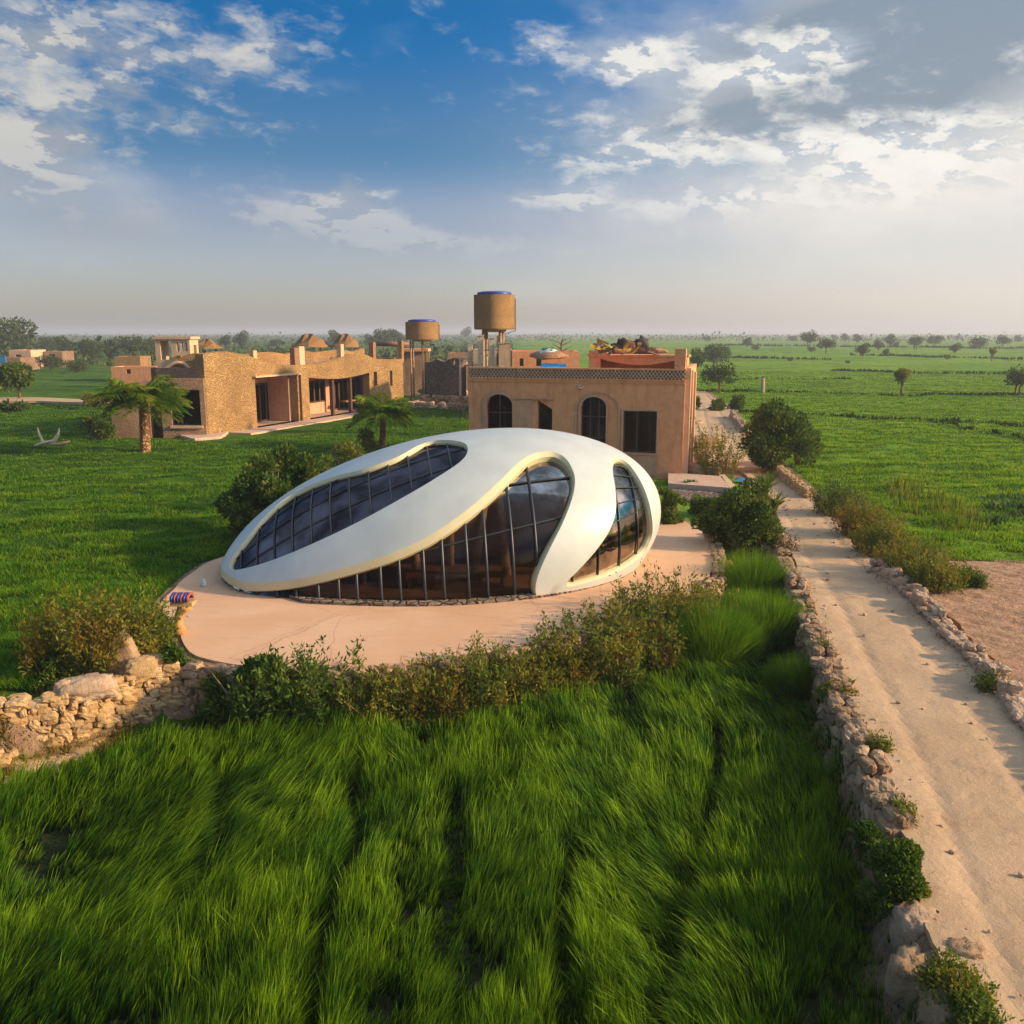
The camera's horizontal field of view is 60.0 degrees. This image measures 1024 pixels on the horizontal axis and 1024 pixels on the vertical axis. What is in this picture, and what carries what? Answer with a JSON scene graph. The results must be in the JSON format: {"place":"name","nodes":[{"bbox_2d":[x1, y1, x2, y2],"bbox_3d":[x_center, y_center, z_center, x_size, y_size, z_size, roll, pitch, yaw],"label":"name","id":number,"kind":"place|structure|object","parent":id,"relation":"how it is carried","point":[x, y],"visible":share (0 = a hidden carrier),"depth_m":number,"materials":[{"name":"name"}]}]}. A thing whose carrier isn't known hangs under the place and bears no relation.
{"place":"outdoors","nodes":[
{"label":"outdoors","id":0,"kind":"place"},
{"bbox_2d":[0,397,108,404],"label":"track","id":1,"kind":"structure","parent":0,"point":[49,400],"depth_m":101.35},
{"bbox_2d":[0,671,137,780],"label":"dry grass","id":2,"kind":"structure","parent":0,"point":[65,749],"depth_m":19.49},
{"bbox_2d":[405,319,439,398],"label":"water tower","id":3,"kind":"structure","parent":0,"point":[422,331],"depth_m":100.81,"materials":[{"name":"brown concrete"}]},
{"bbox_2d":[160,520,712,669],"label":"plaza paving","id":4,"kind":"structure","parent":0,"point":[226,623],"depth_m":25.06,"materials":[{"name":"concrete"}]},
{"bbox_2d":[221,428,660,606],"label":"pavilion","id":5,"kind":"structure","parent":4,"relation":"on","point":[482,516],"depth_m":27.50,"materials":[{"name":"white paint"}]},
{"bbox_2d":[221,443,466,584],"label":"window","id":6,"kind":"structure","parent":5,"relation":"in","point":[321,512],"depth_m":28.26,"materials":[{"name":"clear glass"}]},
{"bbox_2d":[225,462,570,600],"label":"window","id":7,"kind":"structure","parent":5,"relation":"in","point":[498,552],"depth_m":26.78,"materials":[{"name":"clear glass"}]},
{"bbox_2d":[567,463,646,581],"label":"window","id":8,"kind":"structure","parent":5,"relation":"in","point":[626,535],"depth_m":28.88,"materials":[{"name":"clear glass"}]},
{"bbox_2d":[0,334,1023,1023],"bbox_3d":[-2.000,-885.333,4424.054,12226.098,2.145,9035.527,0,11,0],"label":"ground","id":9,"kind":"structure","parent":0,"point":[60,382],"depth_m":55.93,"materials":[{"name":"green plant"}]},
{"bbox_2d":[0,360,35,397],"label":"meadow tree","id":10,"kind":"object","parent":9,"relation":"on","point":[16,375],"visible":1,"depth_m":103.16,"materials":[{"name":"green plant"}]},
{"bbox_2d":[0,316,39,355],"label":"tree","id":11,"kind":"object","parent":9,"relation":"on","point":[14,333],"visible":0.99,"depth_m":280.82,"materials":[{"name":"green plant"}]},
{"bbox_2d":[22,641,81,689],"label":"shrub","id":12,"kind":"object","parent":9,"relation":"on","point":[49,663],"visible":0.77,"depth_m":20.56,"materials":[{"name":"green plant"}]},
{"bbox_2d":[0,709,115,784],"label":"rubble","id":13,"kind":"object","parent":9,"relation":"on","point":[6,758],"visible":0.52,"depth_m":19.09,"materials":[{"name":"stone"}]},
{"bbox_2d":[8,580,169,677],"bbox_3d":[-10.231,2.887,21.290,3.632,2.263,2.916,0,11,0],"label":"shrub","id":14,"kind":"object","parent":9,"relation":"on","point":[61,634],"visible":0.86,"depth_m":20.83,"materials":[{"name":"green plant"}]},
{"bbox_2d":[72,338,110,358],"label":"tree","id":15,"kind":"object","parent":9,"relation":"on","point":[91,346],"visible":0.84,"depth_m":250.03,"materials":[{"name":"green plant"}]},
{"bbox_2d":[0,661,190,749],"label":"dry stone wall","id":16,"kind":"structure","parent":9,"relation":"on","point":[132,702],"depth_m":20.15,"materials":[{"name":"stone"}]},
{"bbox_2d":[56,672,120,703],"bbox_3d":[-9.636,3.977,20.177,1.362,0.535,0.764,-5,12,-22],"label":"rock","id":17,"kind":"object","parent":16,"relation":"on","point":[93,686],"visible":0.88,"depth_m":19.98,"materials":[{"name":"stone"}]},
{"bbox_2d":[124,655,157,681],"bbox_3d":[-8.803,3.729,21.070,0.803,0.602,0.534,-8,14,-33],"label":"rock","id":18,"kind":"object","parent":16,"relation":"on","point":[145,667],"visible":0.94,"depth_m":20.91,"materials":[{"name":"stone"}]},
{"bbox_2d":[76,411,116,440],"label":"shrub","id":19,"kind":"object","parent":9,"relation":"on","point":[102,429],"visible":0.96,"depth_m":66.87,"materials":[{"name":"green plant"}]},
{"bbox_2d":[104,630,140,674],"bbox_3d":[-9.265,3.392,21.165,0.992,1.265,0.524,-1,11,-6],"label":"rock","id":20,"kind":"object","parent":9,"relation":"on","point":[130,651],"visible":0.49,"depth_m":21.01,"materials":[{"name":"stone"}]},
{"bbox_2d":[57,580,188,658],"bbox_3d":[-9.793,2.854,21.979,2.624,2.055,3.425,0,11,0],"label":"shrub","id":21,"kind":"object","parent":9,"relation":"on","point":[145,643],"visible":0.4,"depth_m":22.01,"materials":[{"name":"green plant"}]},
{"bbox_2d":[109,334,151,355],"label":"tree","id":22,"kind":"object","parent":9,"relation":"on","point":[137,344],"visible":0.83,"depth_m":267.71,"materials":[{"name":"green plant"}]},
{"bbox_2d":[114,356,152,365],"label":"village house","id":23,"kind":"structure","parent":9,"relation":"on","point":[133,360],"depth_m":148.02,"materials":[{"name":"stone"}]},
{"bbox_2d":[111,366,156,382],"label":"village house","id":24,"kind":"structure","parent":9,"relation":"on","point":[130,374],"depth_m":130.61,"materials":[{"name":"paint"}]},
{"bbox_2d":[91,374,193,452],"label":"palm tree","id":25,"kind":"object","parent":9,"relation":"on","point":[129,396],"visible":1,"depth_m":58.88,"materials":[{"name":"green plant"}]},
{"bbox_2d":[110,378,207,437],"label":"stone annex","id":26,"kind":"object","parent":9,"relation":"on","point":[195,423],"visible":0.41,"depth_m":68.85,"materials":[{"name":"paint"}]},
{"bbox_2d":[152,337,199,366],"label":"roof pavilion","id":27,"kind":"structure","parent":26,"relation":"on","point":[189,345],"depth_m":72.89,"materials":[{"name":"paint"}]},
{"bbox_2d":[172,390,201,424],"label":"window","id":28,"kind":"structure","parent":26,"relation":"in","point":[193,395],"depth_m":68.93,"materials":[{"name":"black glass"}]},
{"bbox_2d":[160,639,187,665],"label":"shrub","id":29,"kind":"object","parent":9,"relation":"on","point":[174,652],"visible":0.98,"depth_m":21.52,"materials":[{"name":"green plant"}]},
{"bbox_2d":[169,592,196,635],"bbox_3d":[-8.826,2.722,23.807,0.649,1.194,0.490,0,11,0],"label":"striped cushioned seat","id":30,"kind":"object","parent":9,"relation":"on","point":[181,599],"visible":0.97,"depth_m":23.64,"materials":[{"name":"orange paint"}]},
{"bbox_2d":[195,671,236,728],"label":"shrub","id":31,"kind":"object","parent":9,"relation":"on","point":[211,685],"visible":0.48,"depth_m":20.75,"materials":[{"name":"green plant"}]},
{"bbox_2d":[0,403,468,693],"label":"meadow grass","id":32,"kind":"structure","parent":9,"relation":"on","point":[14,677],"depth_m":38.51,"materials":[{"name":"green plant"}]},
{"bbox_2d":[226,502,259,537],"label":"shrub","id":33,"kind":"object","parent":9,"relation":"on","point":[242,515],"visible":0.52,"depth_m":33.69,"materials":[{"name":"green plant"}]},
{"bbox_2d":[212,452,292,524],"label":"shrub","id":34,"kind":"object","parent":9,"relation":"on","point":[266,489],"visible":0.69,"depth_m":35.21,"materials":[{"name":"green plant"}]},
{"bbox_2d":[201,651,306,736],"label":"shrub","id":35,"kind":"object","parent":9,"relation":"on","point":[246,671],"visible":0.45,"depth_m":20.35,"materials":[{"name":"green plant"}]},
{"bbox_2d":[0,336,513,365],"bbox_3d":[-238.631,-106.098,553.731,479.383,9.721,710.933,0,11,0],"label":"woods","id":36,"kind":"object","parent":9,"relation":"on","point":[88,358],"visible":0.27,"depth_m":281.48,"materials":[{"name":"plant"}]},
{"bbox_2d":[151,341,403,434],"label":"stone house","id":37,"kind":"structure","parent":9,"relation":"on","point":[251,392],"depth_m":80.51,"materials":[{"name":"stone"}]},
{"bbox_2d":[255,382,269,421],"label":"window","id":38,"kind":"structure","parent":37,"relation":"in","point":[262,406],"depth_m":80.22,"materials":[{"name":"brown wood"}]},
{"bbox_2d":[309,379,325,402],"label":"window","id":39,"kind":"structure","parent":37,"relation":"in","point":[317,393],"depth_m":88.34,"materials":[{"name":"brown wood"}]},
{"bbox_2d":[329,377,359,410],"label":"window","id":40,"kind":"structure","parent":37,"relation":"in","point":[340,385],"depth_m":92.92,"materials":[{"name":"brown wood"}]},
{"bbox_2d":[221,634,364,733],"bbox_3d":[-4.967,4.043,20.484,3.062,2.190,3.019,0,11,0],"label":"shrub","id":41,"kind":"object","parent":9,"relation":"on","point":[305,683],"visible":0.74,"depth_m":20.04,"materials":[{"name":"green plant"}]},
{"bbox_2d":[268,441,324,488],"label":"shrub","id":42,"kind":"object","parent":9,"relation":"on","point":[294,464],"visible":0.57,"depth_m":39.53,"materials":[{"name":"green plant"}]},
{"bbox_2d":[328,438,365,469],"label":"shrub","id":43,"kind":"object","parent":9,"relation":"on","point":[341,450],"visible":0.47,"depth_m":49.70,"materials":[{"name":"green plant"}]},
{"bbox_2d":[310,639,411,728],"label":"shrub","id":44,"kind":"object","parent":9,"relation":"on","point":[373,706],"visible":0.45,"depth_m":20.35,"materials":[{"name":"green plant"}]},
{"bbox_2d":[345,392,414,447],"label":"palm tree","id":45,"kind":"object","parent":9,"relation":"on","point":[396,408],"visible":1,"depth_m":61.84,"materials":[{"name":"green plant"}]},
{"bbox_2d":[336,658,444,733],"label":"shrub","id":46,"kind":"object","parent":9,"relation":"on","point":[408,700],"visible":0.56,"depth_m":20.33,"materials":[{"name":"green plant"}]},
{"bbox_2d":[376,341,430,394],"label":"porch house","id":47,"kind":"structure","parent":9,"relation":"on","point":[417,371],"depth_m":117.06,"materials":[{"name":"paint"}]},
{"bbox_2d":[372,650,479,730],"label":"shrub","id":48,"kind":"object","parent":9,"relation":"on","point":[443,711],"visible":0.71,"depth_m":20.48,"materials":[{"name":"green plant"}]},
{"bbox_2d":[411,394,468,403],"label":"rubble row","id":49,"kind":"object","parent":9,"relation":"on","point":[436,399],"visible":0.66,"depth_m":101.12,"materials":[{"name":"stone"}]},
{"bbox_2d":[424,357,467,397],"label":"ruined house","id":50,"kind":"structure","parent":9,"relation":"on","point":[447,377],"depth_m":102.24,"materials":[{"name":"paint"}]},
{"bbox_2d":[178,533,726,713],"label":"retaining wall","id":51,"kind":"structure","parent":9,"relation":"on","point":[194,672],"depth_m":21.40,"materials":[{"name":"stone"}]},
{"bbox_2d":[0,596,924,1023],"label":"tall grass","id":52,"kind":"structure","parent":9,"relation":"on","point":[552,794],"depth_m":14.70,"materials":[{"name":"green plant"}]},
{"bbox_2d":[411,630,526,719],"bbox_3d":[-1.013,4.068,21.257,2.756,2.035,2.346,0,11,0],"label":"shrub","id":53,"kind":"object","parent":9,"relation":"on","point":[481,684],"visible":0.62,"depth_m":20.88,"materials":[{"name":"green plant"}]},
{"bbox_2d":[184,638,800,742],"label":"wall weeds","id":54,"kind":"object","parent":9,"relation":"on","point":[205,722],"depth_m":23.21,"materials":[{"name":"plant"}]},
{"bbox_2d":[474,291,515,366],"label":"water tower","id":55,"kind":"structure","parent":9,"relation":"on","point":[494,311],"depth_m":72.86,"materials":[{"name":"brown concrete"}]},
{"bbox_2d":[0,343,1023,438],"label":"field weeds","id":56,"kind":"object","parent":9,"relation":"on","point":[953,420],"visible":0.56,"depth_m":121.50,"materials":[{"name":"plant"}]},
{"bbox_2d":[458,629,567,714],"bbox_3d":[-0.052,3.919,22.078,2.860,1.857,2.688,0,11,0],"label":"shrub","id":57,"kind":"object","parent":9,"relation":"on","point":[524,683],"visible":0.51,"depth_m":21.46,"materials":[{"name":"green plant"}]},
{"bbox_2d":[19,331,1023,341],"bbox_3d":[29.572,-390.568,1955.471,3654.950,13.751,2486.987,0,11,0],"label":"treeline","id":58,"kind":"object","parent":9,"relation":"on","point":[541,336],"visible":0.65,"depth_m":1106.69,"materials":[{"name":"plant"}]},
{"bbox_2d":[512,350,579,367],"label":"village house","id":59,"kind":"structure","parent":9,"relation":"on","point":[521,358],"depth_m":82.84,"materials":[{"name":"paint"}]},
{"bbox_2d":[504,635,605,702],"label":"shrub","id":60,"kind":"object","parent":9,"relation":"on","point":[552,671],"visible":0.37,"depth_m":21.99,"materials":[{"name":"green plant"}]},
{"bbox_2d":[510,603,651,697],"bbox_3d":[1.766,3.549,22.997,3.822,2.210,3.206,0,11,0],"label":"shrub","id":61,"kind":"object","parent":9,"relation":"on","point":[616,655],"visible":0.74,"depth_m":22.50,"materials":[{"name":"green plant"}]},
{"bbox_2d":[467,349,696,479],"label":"mud house","id":62,"kind":"structure","parent":9,"relation":"on","point":[643,418],"depth_m":50.13,"materials":[{"name":"paint"}]},
{"bbox_2d":[488,394,511,428],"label":"window","id":63,"kind":"structure","parent":62,"relation":"in","point":[499,406],"depth_m":51.89,"materials":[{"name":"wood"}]},
{"bbox_2d":[581,397,605,442],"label":"window","id":64,"kind":"structure","parent":62,"relation":"in","point":[593,426],"depth_m":50.53,"materials":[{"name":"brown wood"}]},
{"bbox_2d":[587,350,690,368],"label":"roof room","id":65,"kind":"object","parent":62,"relation":"on","point":[605,360],"visible":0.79,"depth_m":53.84,"materials":[{"name":"paint"}]},
{"bbox_2d":[623,411,656,452],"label":"window","id":66,"kind":"structure","parent":62,"relation":"in","point":[640,427],"depth_m":49.99,"materials":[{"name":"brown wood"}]},
{"bbox_2d":[562,580,698,677],"bbox_3d":[3.191,3.265,24.351,3.536,2.327,3.244,-5,13,-24],"label":"shrub","id":67,"kind":"object","parent":9,"relation":"on","point":[658,649],"visible":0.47,"depth_m":23.82,"materials":[{"name":"green plant"}]},
{"bbox_2d":[603,558,729,650],"bbox_3d":[4.306,2.812,25.584,3.539,2.811,3.309,0,11,0],"label":"shrub","id":68,"kind":"object","parent":9,"relation":"on","point":[671,597],"visible":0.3,"depth_m":25.14,"materials":[{"name":"green plant"}]},
{"bbox_2d":[658,486,688,524],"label":"shrub","id":69,"kind":"object","parent":9,"relation":"on","point":[671,500],"visible":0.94,"depth_m":37.56,"materials":[{"name":"green plant"}]},
{"bbox_2d":[641,572,742,619],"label":"shrub","id":70,"kind":"object","parent":9,"relation":"on","point":[716,597],"visible":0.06,"depth_m":26.66,"materials":[{"name":"green plant"}]},
{"bbox_2d":[668,473,729,509],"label":"terrace","id":71,"kind":"structure","parent":9,"relation":"on","point":[710,486],"depth_m":45.99,"materials":[{"name":"concrete"}]},
{"bbox_2d":[660,596,772,673],"bbox_3d":[5.628,3.295,24.601,3.494,2.039,3.137,0,11,0],"label":"grass mound","id":72,"kind":"object","parent":9,"relation":"on","point":[732,642],"depth_m":24.06,"materials":[{"name":"plant"}]},
{"bbox_2d":[689,503,744,557],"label":"shrub","id":73,"kind":"object","parent":9,"relation":"on","point":[706,527],"visible":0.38,"depth_m":34.11,"materials":[{"name":"green plant"}]},
{"bbox_2d":[703,343,731,363],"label":"tree","id":74,"kind":"object","parent":9,"relation":"on","point":[712,354],"visible":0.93,"depth_m":219.76,"materials":[{"name":"green plant"}]},
{"bbox_2d":[700,359,738,392],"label":"tree","id":75,"kind":"object","parent":9,"relation":"on","point":[718,375],"visible":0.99,"depth_m":119.26,"materials":[{"name":"green plant"}]},
{"bbox_2d":[689,414,751,478],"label":"shrub","id":76,"kind":"object","parent":9,"relation":"on","point":[704,458],"visible":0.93,"depth_m":49.64,"materials":[{"name":"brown plant"}]},
{"bbox_2d":[707,477,785,559],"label":"shrub","id":77,"kind":"object","parent":9,"relation":"on","point":[740,516],"visible":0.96,"depth_m":32.94,"materials":[{"name":"green plant"}]},
{"bbox_2d":[705,545,799,602],"bbox_3d":[8.155,2.144,30.074,3.664,2.127,3.144,0,11,0],"label":"grass mound","id":78,"kind":"object","parent":9,"relation":"on","point":[767,577],"depth_m":29.64,"materials":[{"name":"plant"}]},
{"bbox_2d":[746,470,788,543],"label":"spiky plant","id":79,"kind":"object","parent":9,"relation":"on","point":[767,479],"visible":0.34,"depth_m":33.76,"materials":[{"name":"green plant"}]},
{"bbox_2d":[724,584,815,655],"bbox_3d":[7.625,3.058,26.091,3.157,1.913,2.815,0,11,0],"label":"grass mound","id":80,"kind":"object","parent":9,"relation":"on","point":[783,621],"depth_m":25.63,"materials":[{"name":"plant"}]},
{"bbox_2d":[738,396,825,470],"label":"shrub","id":81,"kind":"object","parent":9,"relation":"on","point":[771,426],"visible":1,"depth_m":50.80,"materials":[{"name":"green plant"}]},
{"bbox_2d":[759,648,817,705],"bbox_3d":[7.255,4.106,22.432,1.980,1.307,1.968,-6,13,-26],"label":"grass mound","id":82,"kind":"object","parent":9,"relation":"on","point":[784,677],"depth_m":22.18,"materials":[{"name":"plant"}]},
{"bbox_2d":[653,370,1023,562],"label":"crop rows","id":83,"kind":"object","parent":9,"relation":"on","point":[1008,469],"visible":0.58,"depth_m":61.75,"materials":[{"name":"plant"}]},
{"bbox_2d":[806,473,878,516],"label":"scrub","id":84,"kind":"object","parent":9,"relation":"on","point":[829,501],"visible":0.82,"depth_m":39.27,"materials":[{"name":"green plant"}]},
{"bbox_2d":[769,533,916,843],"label":"path wall","id":85,"kind":"structure","parent":9,"relation":"on","point":[872,795],"depth_m":18.58,"materials":[{"name":"stone"}]},
{"bbox_2d":[845,818,886,867],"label":"creeper","id":86,"kind":"object","parent":85,"relation":"attached to","point":[864,833],"visible":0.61,"depth_m":13.97,"materials":[{"name":"green plant"}]},
{"bbox_2d":[816,490,907,539],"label":"scrub","id":87,"kind":"object","parent":9,"relation":"on","point":[850,523],"visible":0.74,"depth_m":35.10,"materials":[{"name":"green plant"}]},
{"bbox_2d":[856,729,897,752],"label":"weed clump","id":88,"kind":"object","parent":9,"relation":"on","point":[885,744],"visible":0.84,"depth_m":17.12,"materials":[{"name":"green plant"}]},
{"bbox_2d":[845,511,924,559],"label":"scrub","id":89,"kind":"object","parent":9,"relation":"on","point":[881,532],"visible":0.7,"depth_m":32.06,"materials":[{"name":"green plant"}]},
{"bbox_2d":[853,836,929,915],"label":"creeper","id":90,"kind":"object","parent":9,"relation":"on","point":[897,875],"visible":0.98,"depth_m":12.66,"materials":[{"name":"green plant"}]},
{"bbox_2d":[885,940,927,1009],"bbox_3d":[5.254,6.197,11.638,0.794,0.858,0.670,-9,15,-38],"label":"boulder","id":91,"kind":"object","parent":9,"relation":"on","point":[900,983],"visible":0.6,"depth_m":11.48,"materials":[{"name":"stone"}]},
{"bbox_2d":[869,521,955,573],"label":"scrub","id":92,"kind":"object","parent":9,"relation":"on","point":[889,560],"visible":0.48,"depth_m":29.33,"materials":[{"name":"green plant"}]},
{"bbox_2d":[889,900,938,953],"bbox_3d":[5.660,5.919,12.473,0.658,0.871,0.736,4,12,19],"label":"boulder","id":93,"kind":"object","parent":9,"relation":"on","point":[908,920],"visible":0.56,"depth_m":12.29,"materials":[{"name":"stone"}]},
{"bbox_2d":[896,548,970,595],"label":"scrub","id":94,"kind":"object","parent":9,"relation":"on","point":[940,578],"visible":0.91,"depth_m":27.51,"materials":[{"name":"green plant"}]},
{"bbox_2d":[916,985,954,1023],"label":"boulder","id":95,"kind":"object","parent":9,"relation":"on","point":[933,1014],"visible":0.4,"depth_m":10.67,"materials":[{"name":"stone"}]},
{"bbox_2d":[885,472,990,534],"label":"reeds","id":96,"kind":"object","parent":9,"relation":"on","point":[940,505],"visible":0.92,"depth_m":39.95,"materials":[{"name":"plant"}]},
{"bbox_2d":[869,557,1023,731],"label":"field wall","id":97,"kind":"structure","parent":9,"relation":"on","point":[934,612],"depth_m":22.94,"materials":[{"name":"stone"}]},
{"bbox_2d":[912,942,1002,1012],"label":"weed clump","id":98,"kind":"object","parent":9,"relation":"on","point":[938,973],"visible":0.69,"depth_m":10.76,"materials":[{"name":"green plant"}]},
{"bbox_2d":[946,936,985,959],"bbox_3d":[5.946,5.848,11.673,0.540,0.421,0.463,6,13,26],"label":"boulder","id":99,"kind":"object","parent":9,"relation":"on","point":[972,950],"visible":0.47,"depth_m":11.60,"materials":[{"name":"stone"}]},
{"bbox_2d":[947,563,991,589],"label":"scrub","id":100,"kind":"object","parent":9,"relation":"on","point":[976,579],"visible":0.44,"depth_m":27.98,"materials":[{"name":"green plant"}]},
{"bbox_2d":[935,977,1023,1023],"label":"weed clump","id":101,"kind":"object","parent":9,"relation":"on","point":[977,1010],"visible":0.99,"depth_m":10.33,"materials":[{"name":"green plant"}]},
{"bbox_2d":[968,666,1008,693],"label":"weed clump","id":102,"kind":"object","parent":9,"relation":"on","point":[985,684],"visible":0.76,"depth_m":19.96,"materials":[{"name":"green plant"}]},
{"bbox_2d":[977,488,1023,525],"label":"maize","id":103,"kind":"object","parent":9,"relation":"on","point":[996,518],"visible":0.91,"depth_m":39.94,"materials":[{"name":"plant"}]},
{"bbox_2d":[0,0,1023,333],"label":"sky","id":104,"kind":"structure","parent":0,"point":[167,166],"materials":[{"name":"blue"}]},
{"bbox_2d":[694,391,1023,1023],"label":"path","id":105,"kind":"structure","parent":0,"point":[968,793],"depth_m":17.75,"materials":[{"name":"beige gravel"}]},
{"bbox_2d":[770,464,813,497],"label":"kerb wall","id":106,"kind":"structure","parent":105,"relation":"on","point":[792,481],"depth_m":46.51,"materials":[{"name":"stone"}]},
{"bbox_2d":[929,561,1023,697],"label":"soil field","id":107,"kind":"structure","parent":0,"point":[992,619],"depth_m":25.69,"materials":[{"name":"soil"}]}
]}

